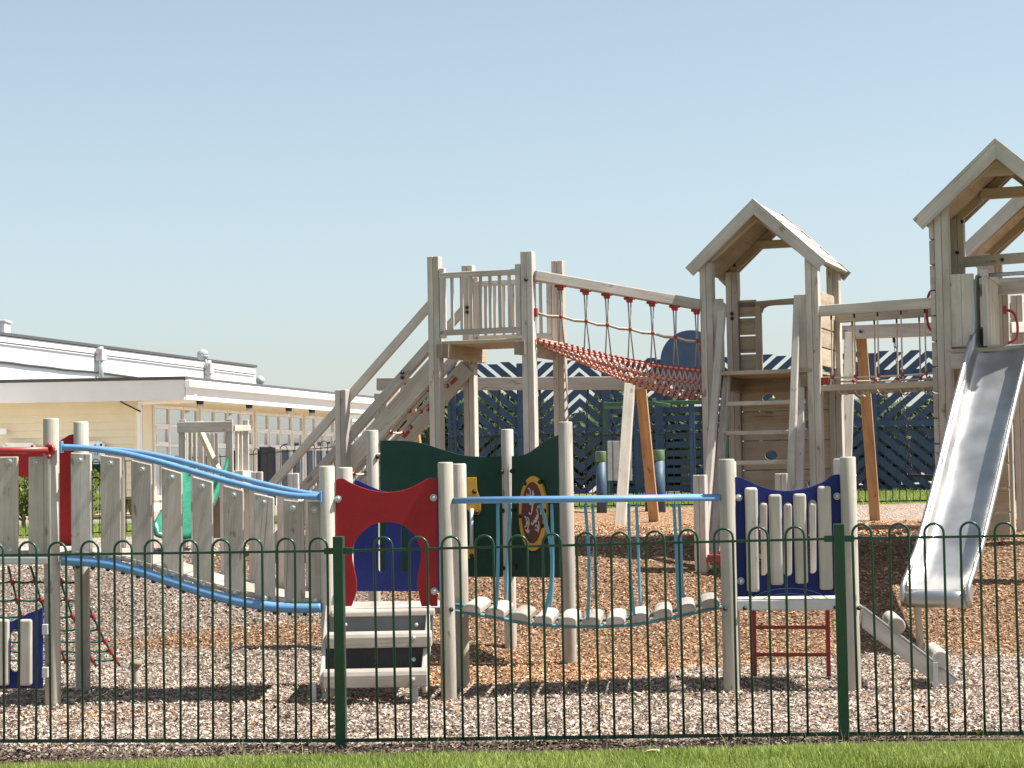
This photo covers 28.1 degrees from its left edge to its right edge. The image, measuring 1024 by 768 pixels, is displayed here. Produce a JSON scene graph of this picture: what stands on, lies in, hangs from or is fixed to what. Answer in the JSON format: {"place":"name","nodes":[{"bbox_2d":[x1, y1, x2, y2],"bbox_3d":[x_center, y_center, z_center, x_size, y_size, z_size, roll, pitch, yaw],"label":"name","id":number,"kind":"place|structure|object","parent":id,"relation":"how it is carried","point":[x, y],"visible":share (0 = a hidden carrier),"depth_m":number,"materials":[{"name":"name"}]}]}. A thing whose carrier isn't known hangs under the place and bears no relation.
{"place":"outdoors","nodes":[
{"label":"outdoors","id":0,"kind":"place"},
{"bbox_2d":[0,473,1023,767],"bbox_3d":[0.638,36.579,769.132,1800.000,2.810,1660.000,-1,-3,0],"label":"ground","id":1,"kind":"structure","parent":0,"point":[906,513],"depth_m":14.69,"materials":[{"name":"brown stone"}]},
{"bbox_2d":[0,418,90,706],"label":"play platform","id":2,"kind":"structure","parent":1,"relation":"on","point":[46,468],"depth_m":11.96,"materials":[{"name":"brown wood"}]},
{"bbox_2d":[0,608,48,688],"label":"picket barrier","id":3,"kind":"object","parent":2,"relation":"attached to","point":[27,650],"visible":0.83,"depth_m":11.66,"materials":[{"name":"blue plastic"}]},
{"bbox_2d":[0,566,141,684],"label":"climbing net","id":4,"kind":"object","parent":2,"relation":"attached to","point":[137,663],"visible":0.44,"depth_m":12.89,"materials":[{"name":"fabric"}]},
{"bbox_2d":[19,468,100,527],"bbox_3d":[-7.166,1.680,29.976,2.430,1.050,0.904,-1,-3,0],"label":"hedge","id":5,"kind":"object","parent":1,"relation":"on","point":[23,500],"visible":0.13,"depth_m":29.93,"materials":[{"name":"green plant"}]},
{"bbox_2d":[93,464,100,481],"bbox_3d":[-6.699,1.761,32.982,0.311,1.043,0.095,-1,-3,0],"label":"trellis","id":6,"kind":"object","parent":1,"relation":"on","point":[96,466],"visible":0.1,"depth_m":32.96,"materials":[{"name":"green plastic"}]},
{"bbox_2d":[93,496,131,519],"bbox_3d":[-6.302,1.942,30.949,1.400,0.481,1.540,-1,-3,0],"label":"picnic table","id":7,"kind":"object","parent":1,"relation":"on","point":[96,517],"visible":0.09,"depth_m":30.61,"materials":[{"name":"brown wood"}]},
{"bbox_2d":[0,332,256,383],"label":"building","id":8,"kind":"structure","parent":1,"relation":"on","point":[27,357],"depth_m":51.46,"materials":[{"name":"grey metal"}]},
{"bbox_2d":[0,320,11,332],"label":"chimney","id":9,"kind":"object","parent":8,"relation":"on","point":[4,325],"visible":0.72,"depth_m":51.86,"materials":[{"name":"paint"}]},
{"bbox_2d":[197,349,207,369],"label":"satellite dish","id":10,"kind":"object","parent":8,"relation":"attached to","point":[202,354],"visible":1,"depth_m":57.06,"materials":[{"name":"grey metal"}]},
{"bbox_2d":[0,376,373,511],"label":"building","id":11,"kind":"structure","parent":1,"relation":"on","point":[143,413],"depth_m":45.34,"materials":[{"name":"beige paint"}]},
{"bbox_2d":[3,443,35,506],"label":"window","id":12,"kind":"structure","parent":11,"relation":"in","point":[6,444],"depth_m":44.87,"materials":[{"name":"paint"}]},
{"bbox_2d":[89,441,104,504],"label":"window","id":13,"kind":"structure","parent":11,"relation":"in","point":[91,443],"depth_m":44.88,"materials":[{"name":"glass"}]},
{"bbox_2d":[153,405,197,499],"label":"window","id":14,"kind":"structure","parent":11,"relation":"in","point":[165,435],"depth_m":46.17,"materials":[{"name":"glass"}]},
{"bbox_2d":[199,408,253,489],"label":"window","id":15,"kind":"structure","parent":11,"relation":"in","point":[206,415],"depth_m":49.44,"materials":[{"name":"glass"}]},
{"bbox_2d":[256,376,264,383],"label":"roof vent","id":16,"kind":"object","parent":11,"relation":"on","point":[260,380],"visible":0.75,"depth_m":49.98,"materials":[{"name":"grey metal"}]},
{"bbox_2d":[259,447,275,504],"bbox_3d":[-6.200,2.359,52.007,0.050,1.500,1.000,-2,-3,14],"label":"trash bin","id":17,"kind":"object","parent":11,"relation":"in","point":[263,449],"depth_m":51.99,"materials":[{"name":"black plastic"}]},
{"bbox_2d":[255,412,303,485],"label":"window","id":18,"kind":"structure","parent":11,"relation":"in","point":[266,435],"depth_m":52.98,"materials":[{"name":"glass"}]},
{"bbox_2d":[304,415,335,490],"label":"window","id":19,"kind":"structure","parent":11,"relation":"in","point":[311,422],"depth_m":55.55,"materials":[{"name":"glass"}]},
{"bbox_2d":[350,419,365,481],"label":"window","id":20,"kind":"structure","parent":11,"relation":"in","point":[352,421],"depth_m":58.87,"materials":[{"name":"glass"}]},
{"bbox_2d":[154,419,252,547],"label":"play tower","id":21,"kind":"structure","parent":1,"relation":"on","point":[201,428],"depth_m":20.21,"materials":[{"name":"brown wood"}]},
{"bbox_2d":[251,472,262,486],"bbox_3d":[-2.107,1.109,16.969,0.090,0.764,0.090,-1,-3,0],"label":"timber post","id":22,"kind":"object","parent":1,"relation":"on","point":[257,475],"visible":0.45,"depth_m":16.94,"materials":[{"name":"brown wood"}]},
{"bbox_2d":[287,473,299,500],"bbox_3d":[-1.699,1.168,15.965,0.085,0.946,0.085,-1,-3,0],"label":"timber post","id":23,"kind":"object","parent":1,"relation":"on","point":[292,480],"visible":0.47,"depth_m":15.94,"materials":[{"name":"brown wood"}]},
{"bbox_2d":[312,605,435,703],"bbox_3d":[-0.796,1.582,11.767,0.705,0.614,0.487,-1,-3,0],"label":"step unit","id":24,"kind":"object","parent":1,"relation":"on","point":[360,653],"visible":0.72,"depth_m":11.73,"materials":[{"name":"grey wood"}]},
{"bbox_2d":[319,462,469,699],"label":"play tower","id":25,"kind":"structure","parent":1,"relation":"on","point":[430,512],"depth_m":11.96,"materials":[{"name":"brown wood"}]},
{"bbox_2d":[59,441,335,615],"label":"curved bridge","id":26,"kind":"structure","parent":25,"relation":"attached to","point":[290,516],"depth_m":11.96,"materials":[{"name":"blue paint"}]},
{"bbox_2d":[396,395,428,431],"bbox_3d":[-1.583,1.173,40.049,1.666,2.206,1.484,-1,-3,0],"label":"tree","id":27,"kind":"object","parent":1,"relation":"on","point":[401,426],"depth_m":39.80,"materials":[{"name":"green plant"}]},
{"bbox_2d":[269,251,567,547],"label":"play tower","id":28,"kind":"structure","parent":1,"relation":"on","point":[469,351],"depth_m":16.78,"materials":[{"name":"brown wood"}]},
{"bbox_2d":[366,422,576,664],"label":"activity wall","id":29,"kind":"structure","parent":1,"relation":"on","point":[544,468],"depth_m":14.52,"materials":[{"name":"green wood"}]},
{"bbox_2d":[420,391,544,456],"bbox_3d":[-0.565,1.038,34.665,2.419,1.914,2.168,-1,-3,0],"label":"tree","id":30,"kind":"object","parent":1,"relation":"on","point":[480,425],"visible":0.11,"depth_m":34.01,"materials":[{"name":"green plant"}]},
{"bbox_2d":[0,521,1023,747],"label":"bow top fence","id":31,"kind":"object","parent":1,"relation":"on","point":[839,538],"visible":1,"depth_m":9.75,"materials":[{"name":"green metal"}]},
{"bbox_2d":[0,736,1023,767],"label":"lawn grass","id":32,"kind":"structure","parent":1,"relation":"on","point":[966,754],"depth_m":9.00,"materials":[{"name":"green plant"}]},
{"bbox_2d":[19,425,1015,535],"bbox_3d":[0.023,1.340,26.416,15.179,1.452,0.050,-1,-3,1],"label":"bow top fence","id":33,"kind":"object","parent":1,"relation":"on","point":[427,438],"visible":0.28,"depth_m":26.40,"materials":[{"name":"paint"}]},
{"bbox_2d":[376,376,659,524],"bbox_3d":[0.047,0.758,21.789,2.989,1.726,1.584,-1,-3,8],"label":"swing","id":34,"kind":"object","parent":1,"relation":"on","point":[499,384],"visible":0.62,"depth_m":21.71,"materials":[{"name":"brown wood"}]},
{"bbox_2d":[67,719,1020,762],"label":"dry grass stalks","id":35,"kind":"object","parent":1,"relation":"on","point":[507,740],"visible":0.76,"depth_m":9.52,"materials":[{"name":"plant"}]},
{"bbox_2d":[514,398,601,492],"bbox_3d":[0.694,1.066,35.298,1.857,1.872,2.440,0,-3,-15],"label":"tree","id":36,"kind":"object","parent":1,"relation":"on","point":[581,423],"visible":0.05,"depth_m":34.68,"materials":[{"name":"green plant"}]},
{"bbox_2d":[595,451,606,512],"bbox_3d":[1.073,1.226,24.569,0.129,0.838,0.129,-1,-3,0],"label":"bollard","id":37,"kind":"object","parent":1,"relation":"on","point":[601,482],"visible":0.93,"depth_m":24.52,"materials":[{"name":"blue metal"}]},
{"bbox_2d":[573,390,634,492],"bbox_3d":[1.669,1.043,36.061,2.030,1.953,2.196,1,-3,-36],"label":"tree","id":38,"kind":"object","parent":1,"relation":"on","point":[592,406],"visible":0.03,"depth_m":35.60,"materials":[{"name":"green plant"}]},
{"bbox_2d":[607,430,631,480],"bbox_3d":[1.432,1.157,27.229,0.328,1.100,0.140,-1,-3,0],"label":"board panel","id":39,"kind":"object","parent":1,"relation":"on","point":[614,477],"visible":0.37,"depth_m":27.17,"materials":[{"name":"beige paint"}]},
{"bbox_2d":[644,479,647,511],"bbox_3d":[1.675,1.225,24.869,0.134,0.832,0.134,-1,-3,0],"label":"bollard","id":40,"kind":"object","parent":1,"relation":"on","point":[646,509],"visible":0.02,"depth_m":24.83,"materials":[{"name":"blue metal"}]},
{"bbox_2d":[644,749,659,752],"bbox_3d":[0.627,1.649,9.184,0.053,0.024,0.052,1,-4,-43],"label":"dry leaf","id":41,"kind":"object","parent":1,"relation":"on","point":[653,750],"visible":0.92,"depth_m":9.18,"materials":[{"name":"beige plant"}]},
{"bbox_2d":[653,450,665,512],"bbox_3d":[1.761,1.211,24.569,0.154,0.842,0.154,-1,-3,0],"label":"bollard","id":42,"kind":"object","parent":1,"relation":"on","point":[659,461],"visible":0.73,"depth_m":24.51,"materials":[{"name":"blue metal"}]},
{"bbox_2d":[603,398,727,502],"bbox_3d":[2.044,0.910,27.299,1.663,1.463,0.436,-1,-3,7],"label":"metal frame","id":43,"kind":"object","parent":1,"relation":"on","point":[614,405],"visible":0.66,"depth_m":27.49,"materials":[{"name":"green paint"}]},
{"bbox_2d":[632,399,728,492],"bbox_3d":[2.792,1.086,34.124,2.081,1.708,2.334,-1,-3,0],"label":"tree","id":44,"kind":"object","parent":1,"relation":"on","point":[678,440],"visible":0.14,"depth_m":33.69,"materials":[{"name":"green plant"}]},
{"bbox_2d":[660,330,701,493],"bbox_3d":[2.602,0.439,29.654,0.880,2.438,0.150,-1,-3,0],"label":"round board","id":45,"kind":"object","parent":1,"relation":"on","point":[686,352],"visible":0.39,"depth_m":29.62,"materials":[{"name":"blue plastic"}]},
{"bbox_2d":[447,350,1015,494],"bbox_3d":[3.731,0.586,29.819,9.571,2.040,0.140,-2,-3,12],"label":"screen fence","id":46,"kind":"object","parent":1,"relation":"on","point":[659,418],"visible":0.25,"depth_m":30.09,"materials":[{"name":"blue wood"}]},
{"bbox_2d":[685,199,850,575],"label":"play tower","id":47,"kind":"structure","parent":1,"relation":"on","point":[749,232],"depth_m":16.68,"materials":[{"name":"brown wood"}]},
{"bbox_2d":[534,270,701,400],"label":"rope bridge","id":48,"kind":"structure","parent":47,"relation":"attached to","point":[559,282],"depth_m":16.62,"materials":[{"name":"red fabric"}]},
{"bbox_2d":[743,396,808,459],"bbox_3d":[4.342,1.004,34.393,2.395,1.788,2.002,-1,-3,0],"label":"tree","id":49,"kind":"object","parent":1,"relation":"on","point":[771,398],"depth_m":33.91,"materials":[{"name":"green plant"}]},
{"bbox_2d":[718,457,861,692],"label":"play tower","id":50,"kind":"structure","parent":1,"relation":"on","point":[834,496],"depth_m":11.95,"materials":[{"name":"brown wood"}]},
{"bbox_2d":[453,494,721,628],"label":"rope bridge","id":51,"kind":"structure","parent":50,"relation":"attached to","point":[588,620],"depth_m":11.99,"materials":[{"name":"blue paint"}]},
{"bbox_2d":[752,610,830,675],"bbox_3d":[1.732,1.606,12.709,0.485,0.418,0.022,-1,-3,0],"label":"ladder","id":52,"kind":"object","parent":1,"relation":"on","point":[827,654],"visible":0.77,"depth_m":12.70,"materials":[{"name":"red metal"}]},
{"bbox_2d":[853,397,920,484],"bbox_3d":[6.353,1.024,34.738,2.162,1.708,2.336,-1,-3,0],"label":"tree","id":53,"kind":"object","parent":1,"relation":"on","point":[886,411],"visible":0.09,"depth_m":34.10,"materials":[{"name":"green plant"}]},
{"bbox_2d":[842,322,939,520],"bbox_3d":[4.800,0.413,20.702,2.945,2.133,1.587,-2,-3,12],"label":"swing","id":54,"kind":"object","parent":1,"relation":"on","point":[864,333],"visible":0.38,"depth_m":20.93,"materials":[{"name":"brown wood"}]},
{"bbox_2d":[859,604,958,688],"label":"log ramp","id":55,"kind":"structure","parent":1,"relation":"on","point":[937,658],"depth_m":11.92,"materials":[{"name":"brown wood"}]},
{"bbox_2d":[893,398,938,465],"bbox_3d":[7.055,0.997,34.396,1.737,1.707,2.339,-2,-3,12],"label":"tree","id":56,"kind":"object","parent":1,"relation":"on","point":[921,408],"visible":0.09,"depth_m":33.94,"materials":[{"name":"green plant"}]},
{"bbox_2d":[900,271,1023,651],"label":"slide","id":57,"kind":"object","parent":1,"relation":"on","point":[964,487],"visible":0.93,"depth_m":14.94,"materials":[{"name":"metal"}]},
{"bbox_2d":[913,138,1023,539],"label":"play tower","id":58,"kind":"structure","parent":1,"relation":"on","point":[989,171],"depth_m":16.00,"materials":[{"name":"brown wood"}]},
{"bbox_2d":[819,298,933,397],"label":"rope bridge","id":59,"kind":"structure","parent":58,"relation":"attached to","point":[882,310],"depth_m":16.31,"materials":[{"name":"brown wood"}]},
{"bbox_2d":[973,729,985,735],"bbox_3d":[2.148,1.608,9.435,0.070,0.032,0.044,-1,-3,0],"label":"weed","id":60,"kind":"object","parent":1,"relation":"on","point":[979,731],"visible":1,"depth_m":9.43,"materials":[{"name":"green plant"}]},
{"bbox_2d":[966,197,1023,512],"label":"play tower","id":61,"kind":"structure","parent":1,"relation":"on","point":[1000,230],"depth_m":18.30,"materials":[{"name":"brown wood"}]},
{"bbox_2d":[998,295,1023,534],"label":"timber gateway","id":62,"kind":"object","parent":1,"relation":"on","point":[1007,327],"visible":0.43,"depth_m":17.33,"materials":[{"name":"brown wood"}]},
{"bbox_2d":[0,0,1023,472],"label":"sky","id":63,"kind":"structure","parent":0,"point":[270,185],"materials":[{"name":"blue"}]},
{"bbox_2d":[19,488,1015,537],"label":"lawn grass","id":64,"kind":"structure","parent":0,"point":[96,527],"depth_m":27.45,"materials":[{"name":"green plant"}]}
]}

